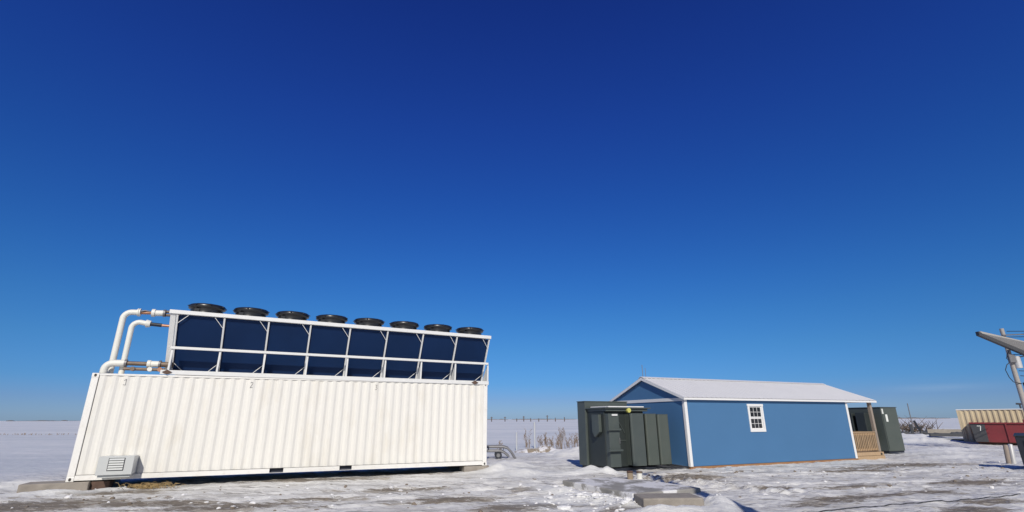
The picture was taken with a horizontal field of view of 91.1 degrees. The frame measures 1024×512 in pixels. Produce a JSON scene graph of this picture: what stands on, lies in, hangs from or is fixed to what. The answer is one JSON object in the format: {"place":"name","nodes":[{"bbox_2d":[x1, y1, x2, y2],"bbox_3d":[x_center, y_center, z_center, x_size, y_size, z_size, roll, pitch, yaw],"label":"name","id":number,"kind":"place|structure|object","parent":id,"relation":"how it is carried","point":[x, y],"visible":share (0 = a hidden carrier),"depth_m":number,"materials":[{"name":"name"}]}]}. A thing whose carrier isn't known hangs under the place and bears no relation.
{"place":"outdoors","nodes":[
{"label":"outdoors","id":0,"kind":"place"},
{"bbox_2d":[0,433,75,434],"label":"field grass","id":1,"kind":"structure","parent":0,"point":[35,434],"depth_m":67.92,"materials":[{"name":"brown plant"}]},
{"bbox_2d":[0,418,1023,511],"bbox_3d":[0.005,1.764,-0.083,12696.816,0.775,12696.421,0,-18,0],"label":"ground","id":2,"kind":"structure","parent":0,"point":[33,457],"depth_m":14.62,"materials":[{"name":"white snow"}]},
{"bbox_2d":[16,480,94,492],"bbox_3d":[-12.397,6.337,13.716,1.500,0.312,0.700,7,-19,-22],"label":"concrete block","id":3,"kind":"object","parent":2,"relation":"on","point":[49,485],"depth_m":13.49,"materials":[{"name":"beige concrete"}]},
{"bbox_2d":[65,373,487,481],"bbox_3d":[-6.904,5.767,17.231,12.213,2.904,2.931,7,-19,-22],"label":"shipping container","id":4,"kind":"object","parent":3,"relation":"on","point":[134,426],"visible":1,"depth_m":15.90,"materials":[{"name":"white metal"}]},
{"bbox_2d":[99,359,173,372],"bbox_3d":[-11.483,3.404,15.316,1.942,0.481,0.414,7,-19,-22],"label":"coolant pipe","id":5,"kind":"object","parent":4,"relation":"on","point":[124,364],"visible":0.88,"depth_m":15.27,"materials":[{"name":"metal"}]},
{"bbox_2d":[118,320,168,373],"bbox_3d":[-11.364,2.876,15.737,1.310,1.736,0.240,7,-19,-22],"label":"coolant pipe","id":6,"kind":"object","parent":4,"relation":"on","point":[130,331],"visible":0.88,"depth_m":15.61,"materials":[{"name":"white metal"}]},
{"bbox_2d":[108,308,179,373],"bbox_3d":[-11.564,2.725,15.902,1.689,2.126,0.250,7,-19,-22],"label":"coolant pipe","id":7,"kind":"object","parent":4,"relation":"on","point":[120,330],"visible":0.85,"depth_m":15.75,"materials":[{"name":"white metal"}]},
{"bbox_2d":[160,303,490,384],"bbox_3d":[-6.222,3.461,18.565,10.736,2.367,2.860,8,-20,-22],"label":"dry cooler","id":8,"kind":"object","parent":4,"relation":"on","point":[211,340],"visible":0.98,"depth_m":17.34,"materials":[{"name":"blue metal"}]},
{"bbox_2d":[90,479,113,489],"bbox_3d":[-11.518,6.429,14.119,0.420,0.240,0.440,7,-19,-22],"label":"rusty plate","id":9,"kind":"object","parent":2,"relation":"on","point":[97,484],"visible":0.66,"depth_m":13.96,"materials":[{"name":"metal"}]},
{"bbox_2d":[118,481,185,489],"bbox_3d":[-10.100,6.423,14.079,1.644,0.221,0.906,14,-23,-37],"label":"straw","id":10,"kind":"object","parent":2,"relation":"on","point":[149,485],"visible":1,"depth_m":14.02,"materials":[{"name":"beige plant"}]},
{"bbox_2d":[8,417,919,420],"bbox_3d":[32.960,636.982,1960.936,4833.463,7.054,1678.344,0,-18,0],"label":"treeline","id":11,"kind":"object","parent":2,"relation":"on","point":[513,419],"visible":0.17,"depth_m":2152.46,"materials":[{"name":"plant"}]},
{"bbox_2d":[459,465,488,471],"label":"concrete block","id":12,"kind":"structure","parent":2,"relation":"on","point":[467,468],"depth_m":18.07,"materials":[{"name":"beige concrete"}]},
{"bbox_2d":[487,445,515,458],"bbox_3d":[-0.858,9.615,24.621,2.106,0.624,1.023,1,-18,-3],"label":"trailer","id":13,"kind":"object","parent":2,"relation":"on","point":[497,453],"visible":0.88,"depth_m":24.26,"materials":[{"name":"metal"}]},
{"bbox_2d":[11,461,1022,511],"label":"snow lumps","id":14,"kind":"object","parent":2,"relation":"on","point":[625,500],"visible":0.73,"depth_m":11.64,"materials":[{"name":"white snow"}]},
{"bbox_2d":[25,465,1023,511],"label":"dirt clods","id":15,"kind":"object","parent":2,"relation":"on","point":[345,486],"visible":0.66,"depth_m":13.41,"materials":[{"name":"brown soil"}]},
{"bbox_2d":[534,422,535,447],"bbox_3d":[1.496,11.971,33.121,0.102,1.920,0.102,-7,-19,21],"label":"fence post","id":16,"kind":"object","parent":2,"relation":"on","point":[534,437],"visible":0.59,"depth_m":33.08,"materials":[{"name":"grey paint"}]},
{"bbox_2d":[515,445,561,452],"bbox_3d":[2.234,11.227,29.156,4.600,0.461,1.800,0,-18,0],"label":"snow pile","id":17,"kind":"object","parent":2,"relation":"on","point":[542,448],"visible":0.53,"depth_m":28.63,"materials":[{"name":"white snow"}]},
{"bbox_2d":[548,437,553,446],"bbox_3d":[2.344,11.299,30.215,0.345,0.913,0.322,0,-18,0],"label":"dry weed","id":18,"kind":"object","parent":2,"relation":"on","point":[551,443],"visible":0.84,"depth_m":30.25,"materials":[{"name":"brown plant"}]},
{"bbox_2d":[555,427,564,448],"bbox_3d":[2.996,11.295,31.022,0.578,1.433,0.637,-11,-21,30],"label":"dry weed","id":19,"kind":"object","parent":2,"relation":"on","point":[561,439],"visible":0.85,"depth_m":31.05,"materials":[{"name":"brown plant"}]},
{"bbox_2d":[570,433,576,446],"bbox_3d":[3.768,11.453,30.908,0.495,1.037,0.530,0,-18,0],"label":"dry weed","id":20,"kind":"object","parent":2,"relation":"on","point":[575,439],"visible":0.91,"depth_m":30.91,"materials":[{"name":"brown plant"}]},
{"bbox_2d":[562,476,700,497],"bbox_3d":[3.119,6.271,13.574,2.200,0.220,3.100,9,-20,-26],"label":"snow patch","id":21,"kind":"object","parent":2,"relation":"on","point":[622,486],"visible":0.66,"depth_m":13.20,"materials":[{"name":"white snow"}]},
{"bbox_2d":[627,471,632,479],"bbox_3d":[3.439,6.488,14.607,0.188,0.444,0.183,0,-18,0],"label":"pipe stub","id":22,"kind":"object","parent":21,"relation":"on","point":[629,475],"visible":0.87,"depth_m":14.58,"materials":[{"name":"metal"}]},
{"bbox_2d":[636,471,642,478],"bbox_3d":[3.740,6.528,14.699,0.188,0.424,0.183,0,-18,0],"label":"pipe stub","id":23,"kind":"object","parent":21,"relation":"on","point":[639,474],"visible":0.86,"depth_m":14.67,"materials":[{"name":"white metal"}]},
{"bbox_2d":[577,401,689,470],"bbox_3d":[4.903,7.043,19.909,3.954,2.495,2.395,8,-20,-23],"label":"transformer","id":24,"kind":"object","parent":2,"relation":"on","point":[619,435],"visible":0.99,"depth_m":19.02,"materials":[{"name":"green paint"}]},
{"bbox_2d":[633,493,703,506],"bbox_3d":[3.366,5.332,10.829,1.300,0.310,0.750,1,-18,-3],"label":"concrete pad","id":25,"kind":"object","parent":2,"relation":"on","point":[652,499],"visible":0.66,"depth_m":10.53,"materials":[{"name":"beige concrete"}]},
{"bbox_2d":[610,368,884,468],"bbox_3d":[11.136,7.543,24.041,11.940,4.140,5.134,8,-20,-23],"label":"cabin","id":26,"kind":"object","parent":2,"relation":"on","point":[714,423],"visible":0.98,"depth_m":21.46,"materials":[{"name":"blue wood"}]},
{"bbox_2d":[746,404,765,431],"bbox_3d":[10.246,6.793,21.090,0.920,1.110,0.096,8,-20,-23],"label":"window","id":27,"kind":"structure","parent":26,"relation":"in","point":[755,411],"depth_m":21.10,"materials":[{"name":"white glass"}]},
{"bbox_2d":[848,407,904,452],"bbox_3d":[20.307,10.014,29.046,1.860,2.400,3.060,6,-19,-20],"label":"transformer","id":28,"kind":"object","parent":2,"relation":"on","point":[888,430],"visible":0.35,"depth_m":27.95,"materials":[{"name":"green paint"}]},
{"bbox_2d":[907,403,921,433],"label":"scrap frame","id":29,"kind":"object","parent":2,"relation":"on","point":[912,428],"visible":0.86,"depth_m":57.57,"materials":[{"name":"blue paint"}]},
{"bbox_2d":[819,493,1019,511],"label":"cable","id":30,"kind":"object","parent":2,"relation":"on","point":[913,503],"visible":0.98,"depth_m":11.17,"materials":[{"name":"black rubber"}]},
{"bbox_2d":[899,417,942,432],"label":"brush pile","id":31,"kind":"object","parent":2,"relation":"on","point":[904,428],"visible":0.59,"depth_m":65.71,"materials":[{"name":"plant"}]},
{"bbox_2d":[901,431,961,434],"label":"rubble","id":32,"kind":"object","parent":2,"relation":"on","point":[921,432],"visible":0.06,"depth_m":52.16,"materials":[{"name":"grey paint"}]},
{"bbox_2d":[925,429,960,432],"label":"timber beam","id":33,"kind":"structure","parent":2,"relation":"on","point":[941,430],"depth_m":56.47,"materials":[{"name":"beige wood"}]},
{"bbox_2d":[929,433,962,436],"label":"timber beam","id":34,"kind":"structure","parent":2,"relation":"on","point":[946,434],"depth_m":49.12,"materials":[{"name":"grey paint"}]},
{"bbox_2d":[955,403,1023,442],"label":"storage container","id":35,"kind":"object","parent":2,"relation":"on","point":[966,417],"visible":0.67,"depth_m":40.86,"materials":[{"name":"beige metal"}]},
{"bbox_2d":[969,419,1023,443],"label":"waste skip","id":36,"kind":"object","parent":2,"relation":"on","point":[993,433],"visible":1,"depth_m":38.57,"materials":[{"name":"red paint"}]},
{"bbox_2d":[975,328,1023,411],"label":"utility pole","id":37,"kind":"object","parent":2,"relation":"on","point":[1009,345],"visible":1,"depth_m":31.10,"materials":[{"name":"metal"}]},
{"bbox_2d":[1003,445,1011,463],"bbox_3d":[20.543,8.312,20.827,0.170,0.920,0.170,4,-17,1],"label":"bollard","id":38,"kind":"object","parent":2,"relation":"on","point":[1007,454],"visible":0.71,"depth_m":20.80,"materials":[{"name":"beige metal"}]},
{"bbox_2d":[1008,444,1016,463],"bbox_3d":[20.844,8.333,20.925,0.170,0.940,0.170,4,-17,1],"label":"bollard","id":39,"kind":"object","parent":2,"relation":"on","point":[1012,453],"visible":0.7,"depth_m":20.89,"materials":[{"name":"white metal"}]},
{"bbox_2d":[1013,433,1023,464],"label":"waste bin","id":40,"kind":"object","parent":2,"relation":"on","point":[1019,438],"visible":1,"depth_m":18.40,"materials":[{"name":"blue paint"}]},
{"bbox_2d":[0,0,1023,420],"label":"sky","id":41,"kind":"structure","parent":0,"point":[827,192],"materials":[{"name":"blue"}]}
]}

